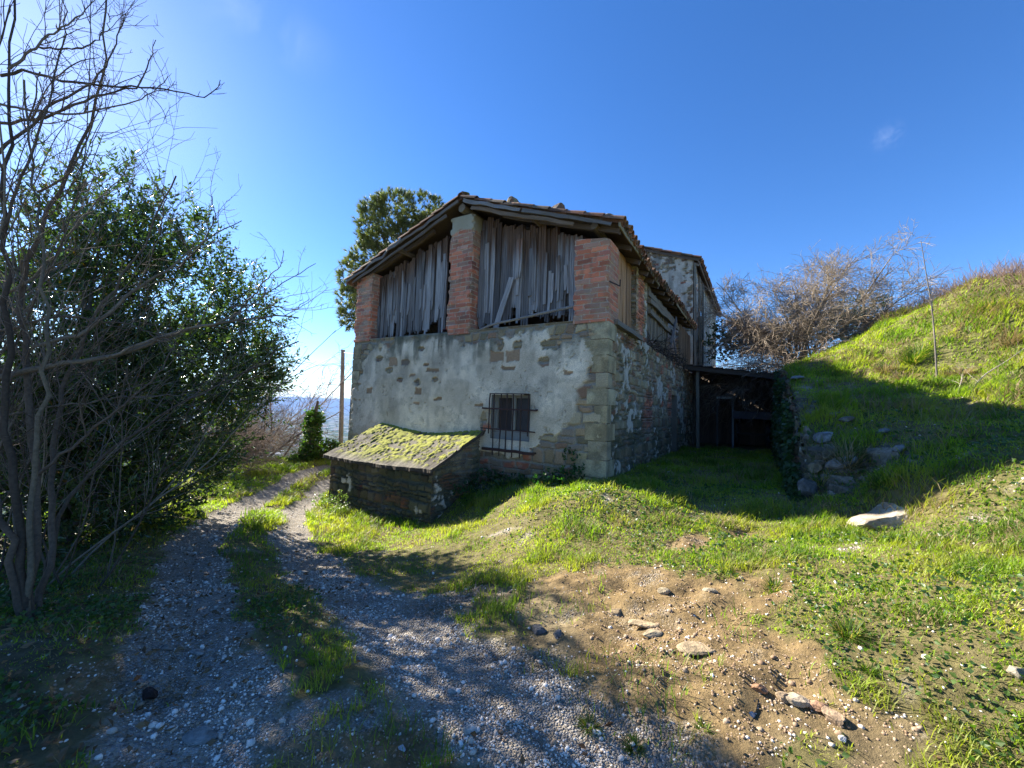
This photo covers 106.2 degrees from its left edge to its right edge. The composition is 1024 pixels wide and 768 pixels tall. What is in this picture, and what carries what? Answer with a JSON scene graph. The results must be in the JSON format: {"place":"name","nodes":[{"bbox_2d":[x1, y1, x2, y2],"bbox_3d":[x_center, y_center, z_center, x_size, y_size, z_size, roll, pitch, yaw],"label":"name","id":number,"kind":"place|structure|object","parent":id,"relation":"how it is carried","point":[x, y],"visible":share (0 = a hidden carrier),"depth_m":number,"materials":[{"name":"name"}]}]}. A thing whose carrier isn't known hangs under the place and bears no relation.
{"place":"outdoors","nodes":[
{"label":"outdoors","id":0,"kind":"place"},
{"bbox_2d":[2,407,349,513],"bbox_3d":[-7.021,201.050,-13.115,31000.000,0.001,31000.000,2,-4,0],"label":"valley plain","id":1,"kind":"structure","parent":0,"point":[331,425],"depth_m":3387.74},
{"bbox_2d":[197,394,349,410],"bbox_3d":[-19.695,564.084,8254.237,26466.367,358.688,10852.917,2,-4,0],"label":"hills","id":2,"kind":"structure","parent":0,"point":[332,406],"depth_m":10412.18,"materials":[{"name":"blue"}]},
{"bbox_2d":[276,397,349,399],"bbox_3d":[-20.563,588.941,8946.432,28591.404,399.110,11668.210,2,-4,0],"label":"hills","id":3,"kind":"structure","parent":0,"point":[311,398],"depth_m":11928.93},
{"bbox_2d":[0,271,1023,767],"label":"ground","id":4,"kind":"structure","parent":0,"point":[76,736],"depth_m":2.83,"materials":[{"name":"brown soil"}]},
{"bbox_2d":[0,152,170,559],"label":"laurel shrub","id":5,"kind":"object","parent":4,"relation":"on","point":[68,528],"visible":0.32,"depth_m":4.48,"materials":[{"name":"green plant"}]},
{"bbox_2d":[0,0,196,482],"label":"bare thicket","id":6,"kind":"object","parent":4,"relation":"on","point":[51,263],"visible":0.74,"depth_m":2.90,"materials":[{"name":"brown plant"}]},
{"bbox_2d":[0,112,219,544],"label":"laurel shrub","id":7,"kind":"object","parent":4,"relation":"on","point":[159,359],"visible":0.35,"depth_m":5.09,"materials":[{"name":"green plant"}]},
{"bbox_2d":[20,165,287,533],"bbox_3d":[-5.356,-0.590,5.931,3.086,5.840,2.605,2,-4,0],"label":"laurel shrub","id":8,"kind":"object","parent":4,"relation":"on","point":[218,399],"visible":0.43,"depth_m":5.87,"materials":[{"name":"green plant"}]},
{"bbox_2d":[0,0,349,619],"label":"fruit tree","id":9,"kind":"object","parent":4,"relation":"on","point":[20,579],"visible":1,"depth_m":2.77,"materials":[{"name":"brown plant"}]},
{"bbox_2d":[0,181,369,595],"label":"bare thicket","id":10,"kind":"object","parent":4,"relation":"on","point":[45,458],"visible":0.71,"depth_m":3.46,"materials":[{"name":"brown plant"}]},
{"bbox_2d":[123,243,309,502],"bbox_3d":[-5.566,-0.092,6.986,3.383,5.034,2.485,2,-4,0],"label":"laurel shrub","id":11,"kind":"object","parent":4,"relation":"on","point":[273,377],"visible":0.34,"depth_m":6.96,"materials":[{"name":"green plant"}]},
{"bbox_2d":[124,396,318,480],"bbox_3d":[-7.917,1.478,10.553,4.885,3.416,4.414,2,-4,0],"label":"bare brush","id":12,"kind":"object","parent":4,"relation":"on","point":[266,442],"visible":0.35,"depth_m":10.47,"materials":[{"name":"brown plant"}]},
{"bbox_2d":[234,327,352,457],"bbox_3d":[-7.304,0.380,13.590,6.238,4.616,4.970,2,-4,0],"label":"bare tree","id":13,"kind":"object","parent":4,"relation":"on","point":[302,415],"visible":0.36,"depth_m":13.35,"materials":[{"name":"brown plant"}]},
{"bbox_2d":[286,401,325,462],"bbox_3d":[-6.462,1.632,12.103,1.187,2.219,0.935,2,-4,0],"label":"ivy stump","id":14,"kind":"object","parent":4,"relation":"on","point":[314,420],"visible":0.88,"depth_m":11.98,"materials":[{"name":"green plant"}]},
{"bbox_2d":[317,438,340,460],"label":"bush","id":15,"kind":"object","parent":4,"relation":"on","point":[327,447],"visible":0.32,"depth_m":12.39,"materials":[{"name":"green plant"}]},
{"bbox_2d":[306,489,353,513],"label":"weeds","id":16,"kind":"object","parent":4,"relation":"on","point":[335,501],"visible":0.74,"depth_m":7.79,"materials":[{"name":"green plant"}]},
{"bbox_2d":[338,350,344,442],"bbox_3d":[-6.182,0.749,13.967,0.312,4.007,0.170,2,-4,0],"label":"utility pole","id":17,"kind":"object","parent":4,"relation":"on","point":[341,420],"visible":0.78,"depth_m":13.93,"materials":[{"name":"brown wood"}]},
{"bbox_2d":[331,185,444,332],"bbox_3d":[-5.163,-3.103,18.697,6.547,13.104,3.494,2,-4,0],"label":"tree","id":18,"kind":"object","parent":4,"relation":"on","point":[394,231],"visible":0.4,"depth_m":17.89,"materials":[{"name":"green plant"}]},
{"bbox_2d":[323,423,484,523],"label":"stone shed","id":19,"kind":"structure","parent":4,"relation":"on","point":[390,470],"depth_m":7.47,"materials":[{"name":"grey stone"}]},
{"bbox_2d":[450,468,526,502],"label":"weeds","id":20,"kind":"object","parent":4,"relation":"on","point":[494,477],"visible":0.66,"depth_m":7.20,"materials":[{"name":"green plant"}]},
{"bbox_2d":[56,528,931,767],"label":"bare soil","id":21,"kind":"structure","parent":4,"relation":"on","point":[733,747],"depth_m":2.15,"materials":[{"name":"brown soil"}]},
{"bbox_2d":[142,687,157,699],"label":"ground stone","id":22,"kind":"object","parent":21,"relation":"on","point":[149,693],"visible":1,"depth_m":1.98,"materials":[{"name":"stone"}]},
{"bbox_2d":[398,744,405,751],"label":"ground stone","id":23,"kind":"object","parent":21,"relation":"on","point":[401,749],"visible":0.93,"depth_m":1.73,"materials":[{"name":"grey stone"}]},
{"bbox_2d":[532,624,546,634],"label":"ground stone","id":24,"kind":"object","parent":21,"relation":"on","point":[538,629],"visible":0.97,"depth_m":2.72,"materials":[{"name":"grey stone"}]},
{"bbox_2d":[553,629,561,638],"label":"ground stone","id":25,"kind":"object","parent":21,"relation":"on","point":[557,633],"visible":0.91,"depth_m":2.62,"materials":[{"name":"grey stone"}]},
{"bbox_2d":[607,608,620,615],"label":"ground stone","id":26,"kind":"object","parent":21,"relation":"on","point":[617,611],"visible":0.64,"depth_m":2.90,"materials":[{"name":"beige stone"}]},
{"bbox_2d":[628,619,658,627],"bbox_3d":[0.917,1.682,2.686,0.201,0.042,0.086,0,-4,25],"label":"ground stone","id":27,"kind":"object","parent":21,"relation":"on","point":[640,623],"visible":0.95,"depth_m":2.67,"materials":[{"name":"beige stone"}]},
{"bbox_2d":[643,629,662,637],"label":"ground stone","id":28,"kind":"object","parent":21,"relation":"on","point":[650,633],"visible":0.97,"depth_m":2.55,"materials":[{"name":"beige stone"}]},
{"bbox_2d":[657,587,670,594],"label":"ground stone","id":29,"kind":"object","parent":21,"relation":"on","point":[662,591],"visible":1,"depth_m":3.08,"materials":[{"name":"beige stone"}]},
{"bbox_2d":[676,641,714,654],"bbox_3d":[1.141,1.638,2.392,0.231,0.034,0.128,2,-4,0],"label":"ground stone","id":30,"kind":"object","parent":21,"relation":"on","point":[688,647],"visible":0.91,"depth_m":2.37,"materials":[{"name":"beige stone"}]},
{"bbox_2d":[691,717,715,734],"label":"grass tussock","id":31,"kind":"object","parent":21,"relation":"on","point":[701,725],"depth_m":1.88,"materials":[{"name":"green plant"}]},
{"bbox_2d":[702,587,717,592],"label":"ground stone","id":32,"kind":"object","parent":21,"relation":"on","point":[712,590],"visible":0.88,"depth_m":2.95,"materials":[{"name":"beige stone"}]},
{"bbox_2d":[749,711,755,717],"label":"ground stone","id":33,"kind":"object","parent":21,"relation":"on","point":[752,714],"visible":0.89,"depth_m":1.93,"materials":[{"name":"grey stone"}]},
{"bbox_2d":[752,683,767,693],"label":"ground stone","id":34,"kind":"object","parent":21,"relation":"on","point":[760,688],"visible":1,"depth_m":2.03,"materials":[{"name":"brown stone"}]},
{"bbox_2d":[775,691,788,703],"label":"ground stone","id":35,"kind":"object","parent":21,"relation":"on","point":[781,695],"visible":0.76,"depth_m":1.98,"materials":[{"name":"beige stone"}]},
{"bbox_2d":[785,692,809,707],"bbox_3d":[1.459,1.610,1.962,0.114,0.048,0.082,2,-4,0],"label":"ground stone","id":36,"kind":"object","parent":21,"relation":"on","point":[797,699],"visible":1,"depth_m":1.94,"materials":[{"name":"grey stone"}]},
{"bbox_2d":[809,700,828,711],"bbox_3d":[1.531,1.603,1.916,0.088,0.044,0.064,2,-4,0],"label":"ground stone","id":37,"kind":"object","parent":21,"relation":"on","point":[815,705],"visible":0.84,"depth_m":1.91,"materials":[{"name":"brown stone"}]},
{"bbox_2d":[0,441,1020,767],"bbox_3d":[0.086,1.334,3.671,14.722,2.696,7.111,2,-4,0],"label":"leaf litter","id":38,"kind":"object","parent":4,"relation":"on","point":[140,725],"visible":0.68,"depth_m":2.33,"materials":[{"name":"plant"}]},
{"bbox_2d":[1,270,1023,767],"bbox_3d":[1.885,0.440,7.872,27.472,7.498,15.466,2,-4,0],"label":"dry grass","id":39,"kind":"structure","parent":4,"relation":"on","point":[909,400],"depth_m":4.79,"materials":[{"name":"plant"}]},
{"bbox_2d":[343,192,697,482],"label":"barn","id":40,"kind":"structure","parent":4,"relation":"on","point":[521,369],"depth_m":8.07,"materials":[{"name":"grey stone"}]},
{"bbox_2d":[480,393,537,457],"bbox_3d":[-0.004,0.801,7.552,1.280,1.226,0.347,0,-4,33],"label":"window","id":41,"kind":"structure","parent":40,"relation":"in","point":[512,412],"depth_m":7.58,"materials":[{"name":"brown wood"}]},
{"bbox_2d":[507,196,518,201],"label":"roof stone","id":42,"kind":"object","parent":40,"relation":"on","point":[511,199],"visible":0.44,"depth_m":7.93,"materials":[{"name":"grey stone"}]},
{"bbox_2d":[551,203,564,208],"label":"roof stone","id":43,"kind":"object","parent":40,"relation":"on","point":[560,205],"visible":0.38,"depth_m":7.42,"materials":[{"name":"grey stone"}]},
{"bbox_2d":[532,447,589,485],"bbox_3d":[0.948,1.606,6.637,1.200,1.042,0.778,2,-4,0],"label":"climbing plant","id":44,"kind":"object","parent":40,"relation":"attached to","point":[564,473],"visible":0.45,"depth_m":6.61,"materials":[{"name":"green plant"}]},
{"bbox_2d":[570,246,721,444],"bbox_3d":[6.929,-0.960,21.325,7.728,10.371,10.496,0,-4,33],"label":"farmhouse","id":45,"kind":"object","parent":4,"relation":"on","point":[679,271],"visible":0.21,"depth_m":15.83,"materials":[{"name":"grey stone"}]},
{"bbox_2d":[716,397,733,446],"bbox_3d":[7.709,1.369,13.914,0.556,1.817,0.063,0,-4,33],"label":"metal frame","id":46,"kind":"object","parent":4,"relation":"on","point":[717,422],"visible":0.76,"depth_m":13.97,"materials":[{"name":"grey metal"}]},
{"bbox_2d":[701,319,757,363],"bbox_3d":[9.855,-1.819,16.582,3.490,2.072,1.782,2,-4,0],"label":"evergreen bush","id":47,"kind":"object","parent":4,"relation":"on","point":[708,342],"visible":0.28,"depth_m":16.41,"materials":[{"name":"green plant"}]},
{"bbox_2d":[683,364,779,448],"bbox_3d":[8.010,1.273,13.818,2.983,3.617,3.850,0,-4,33],"label":"open shelter","id":48,"kind":"object","parent":4,"relation":"on","point":[724,436],"visible":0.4,"depth_m":15.10,"materials":[{"name":"brown wood"}]},
{"bbox_2d":[688,306,850,437],"bbox_3d":[9.063,-0.385,13.085,5.929,4.882,6.183,2,-4,0],"label":"thicket","id":49,"kind":"object","parent":4,"relation":"on","point":[741,391],"visible":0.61,"depth_m":13.16,"materials":[{"name":"brown plant"}]},
{"bbox_2d":[760,573,784,592],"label":"grass tussock","id":50,"kind":"object","parent":4,"relation":"on","point":[772,582],"depth_m":2.95,"materials":[{"name":"green plant"}]},
{"bbox_2d":[797,478,816,497],"bbox_3d":[3.972,1.407,5.177,0.256,0.272,0.202,2,-4,0],"label":"bank stone","id":51,"kind":"object","parent":4,"relation":"on","point":[808,487],"visible":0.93,"depth_m":5.12,"materials":[{"name":"grey stone"}]},
{"bbox_2d":[795,460,846,486],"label":"grass tussock","id":52,"kind":"object","parent":4,"relation":"on","point":[818,475],"depth_m":5.22,"materials":[{"name":"green plant"}]},
{"bbox_2d":[690,217,962,370],"bbox_3d":[10.184,-2.532,13.764,6.885,5.043,7.754,2,-4,0],"label":"bare tree","id":53,"kind":"object","parent":4,"relation":"on","point":[802,323],"visible":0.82,"depth_m":12.80,"materials":[{"name":"brown plant"}]},
{"bbox_2d":[822,446,837,459],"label":"bank stone","id":54,"kind":"object","parent":4,"relation":"on","point":[824,451],"visible":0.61,"depth_m":5.38,"materials":[{"name":"grey stone"}]},
{"bbox_2d":[798,426,884,472],"bbox_3d":[4.583,0.886,5.240,1.061,0.605,1.035,2,-4,0],"label":"grass tussock","id":55,"kind":"object","parent":4,"relation":"on","point":[851,451],"depth_m":5.17,"materials":[{"name":"plant"}]},
{"bbox_2d":[825,456,857,468],"bbox_3d":[4.460,1.059,5.220,0.342,0.201,0.215,0,-4,25],"label":"bank stone","id":56,"kind":"object","parent":4,"relation":"on","point":[833,463],"visible":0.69,"depth_m":5.18,"materials":[{"name":"grey stone"}]},
{"bbox_2d":[838,735,846,742],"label":"ground stone","id":57,"kind":"object","parent":4,"relation":"on","point":[842,738],"visible":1,"depth_m":1.75,"materials":[{"name":"white stone"}]},
{"bbox_2d":[838,416,854,421],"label":"bank stone","id":58,"kind":"object","parent":4,"relation":"on","point":[845,419],"visible":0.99,"depth_m":6.00,"materials":[{"name":"grey stone"}]},
{"bbox_2d":[820,613,876,647],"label":"grass tussock","id":59,"kind":"object","parent":4,"relation":"on","point":[840,627],"depth_m":2.29,"materials":[{"name":"green plant"}]},
{"bbox_2d":[774,370,923,501],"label":"retaining wall","id":60,"kind":"structure","parent":4,"relation":"on","point":[802,458],"depth_m":5.49,"materials":[{"name":"grey stone"}]},
{"bbox_2d":[769,370,805,501],"bbox_3d":[5.943,0.658,8.527,0.331,2.529,8.007,0,-4,32],"label":"ivy","id":61,"kind":"object","parent":60,"relation":"attached to","point":[782,427],"visible":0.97,"depth_m":6.86,"materials":[{"name":"green plant"}]},
{"bbox_2d":[807,460,822,473],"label":"bank stone","id":62,"kind":"object","parent":60,"relation":"on","point":[815,469],"visible":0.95,"depth_m":5.38,"materials":[{"name":"grey stone"}]},
{"bbox_2d":[812,432,832,442],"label":"bank stone","id":63,"kind":"object","parent":60,"relation":"on","point":[818,436],"visible":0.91,"depth_m":5.74,"materials":[{"name":"grey stone"}]},
{"bbox_2d":[892,445,904,452],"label":"bank stone","id":64,"kind":"object","parent":60,"relation":"on","point":[899,448],"visible":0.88,"depth_m":4.75,"materials":[{"name":"grey stone"}]},
{"bbox_2d":[820,288,899,344],"bbox_3d":[15.620,-3.033,17.389,3.524,2.983,2.547,0,-4,31],"label":"bare shrub","id":65,"kind":"object","parent":4,"relation":"on","point":[883,303],"visible":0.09,"depth_m":16.92,"materials":[{"name":"brown plant"}]},
{"bbox_2d":[854,659,882,680],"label":"grass tussock","id":66,"kind":"object","parent":4,"relation":"on","point":[872,667],"depth_m":2.04,"materials":[{"name":"green plant"}]},
{"bbox_2d":[862,468,890,488],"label":"grass tussock","id":67,"kind":"object","parent":4,"relation":"on","point":[876,482],"depth_m":4.46,"materials":[{"name":"green plant"}]},
{"bbox_2d":[846,502,908,529],"bbox_3d":[3.927,1.395,4.058,0.792,0.339,0.369,3,-4,-20],"label":"outcrop","id":68,"kind":"object","parent":4,"relation":"on","point":[889,517],"visible":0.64,"depth_m":3.98,"materials":[{"name":"grey stone"}]},
{"bbox_2d":[876,428,890,433],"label":"bank stone","id":69,"kind":"object","parent":4,"relation":"on","point":[885,430],"visible":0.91,"depth_m":5.34,"materials":[{"name":"grey stone"}]},
{"bbox_2d":[873,359,902,374],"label":"grass tussock","id":70,"kind":"object","parent":4,"relation":"on","point":[884,368],"depth_m":8.24,"materials":[{"name":"plant"}]},
{"bbox_2d":[880,365,928,382],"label":"grass tussock","id":71,"kind":"object","parent":4,"relation":"on","point":[896,373],"depth_m":7.39,"materials":[{"name":"plant"}]},
{"bbox_2d":[889,338,938,364],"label":"grass tussock","id":72,"kind":"object","parent":4,"relation":"on","point":[914,355],"depth_m":8.22,"materials":[{"name":"green plant"}]},
{"bbox_2d":[919,238,937,375],"bbox_3d":[8.367,-1.443,7.656,0.406,3.009,0.370,2,-4,0],"label":"sapling","id":73,"kind":"object","parent":4,"relation":"on","point":[931,309],"visible":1,"depth_m":7.66,"materials":[{"name":"brown plant"}]},
{"bbox_2d":[840,252,1023,342],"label":"dry weeds","id":74,"kind":"object","parent":4,"relation":"on","point":[999,274],"visible":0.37,"depth_m":9.20,"materials":[{"name":"plant"}]},
{"bbox_2d":[938,364,977,376],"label":"grass tussock","id":75,"kind":"object","parent":4,"relation":"on","point":[953,371],"depth_m":7.31,"materials":[{"name":"plant"}]},
{"bbox_2d":[963,291,1010,313],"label":"grass tussock","id":76,"kind":"object","parent":4,"relation":"on","point":[983,305],"depth_m":8.16,"materials":[{"name":"green plant"}]},
{"bbox_2d":[967,345,1023,386],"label":"fallen branch","id":77,"kind":"object","parent":4,"relation":"on","point":[995,367],"visible":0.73,"depth_m":6.88,"materials":[{"name":"wood"}]},
{"bbox_2d":[988,322,1023,347],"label":"grass tussock","id":78,"kind":"object","parent":4,"relation":"on","point":[1016,337],"depth_m":7.35,"materials":[{"name":"plant"}]},
{"bbox_2d":[1006,665,1023,679],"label":"ground stone","id":79,"kind":"object","parent":4,"relation":"on","point":[1014,671],"visible":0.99,"depth_m":1.80,"materials":[{"name":"grey stone"}]},
{"bbox_2d":[0,0,1023,398],"label":"sky","id":80,"kind":"structure","parent":0,"point":[736,135],"materials":[{"name":"blue"}]},
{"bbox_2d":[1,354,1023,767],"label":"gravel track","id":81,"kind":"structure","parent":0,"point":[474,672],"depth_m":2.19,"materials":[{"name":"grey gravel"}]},
{"bbox_2d":[160,644,173,650],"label":"ground stone","id":82,"kind":"object","parent":81,"relation":"on","point":[167,647],"visible":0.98,"depth_m":2.38,"materials":[{"name":"grey stone"}]},
{"bbox_2d":[189,648,204,655],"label":"ground stone","id":83,"kind":"object","parent":81,"relation":"on","point":[198,652],"visible":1,"depth_m":2.39,"materials":[{"name":"grey stone"}]},
{"bbox_2d":[182,725,218,745],"bbox_3d":[-1.449,1.631,1.779,0.145,0.030,0.098,0,-4,24],"label":"ground stone","id":84,"kind":"object","parent":81,"relation":"on","point":[202,735],"visible":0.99,"depth_m":1.77,"materials":[{"name":"grey stone"}]},
{"bbox_2d":[447,687,456,693],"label":"ground stone","id":85,"kind":"object","parent":81,"relation":"on","point":[451,690],"visible":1,"depth_m":2.14,"materials":[{"name":"grey stone"}]},
{"bbox_2d":[462,724,476,734],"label":"ground stone","id":86,"kind":"object","parent":81,"relation":"on","point":[468,729],"visible":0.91,"depth_m":1.80,"materials":[{"name":"grey stone"}]},
{"bbox_2d":[575,710,604,737],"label":"grass tussock","id":87,"kind":"object","parent":81,"relation":"on","point":[588,718],"depth_m":1.90,"materials":[{"name":"green plant"}]},
{"bbox_2d":[620,729,648,761],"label":"grass tussock","id":88,"kind":"object","parent":81,"relation":"on","point":[631,740],"depth_m":1.79,"materials":[{"name":"green plant"}]}
]}

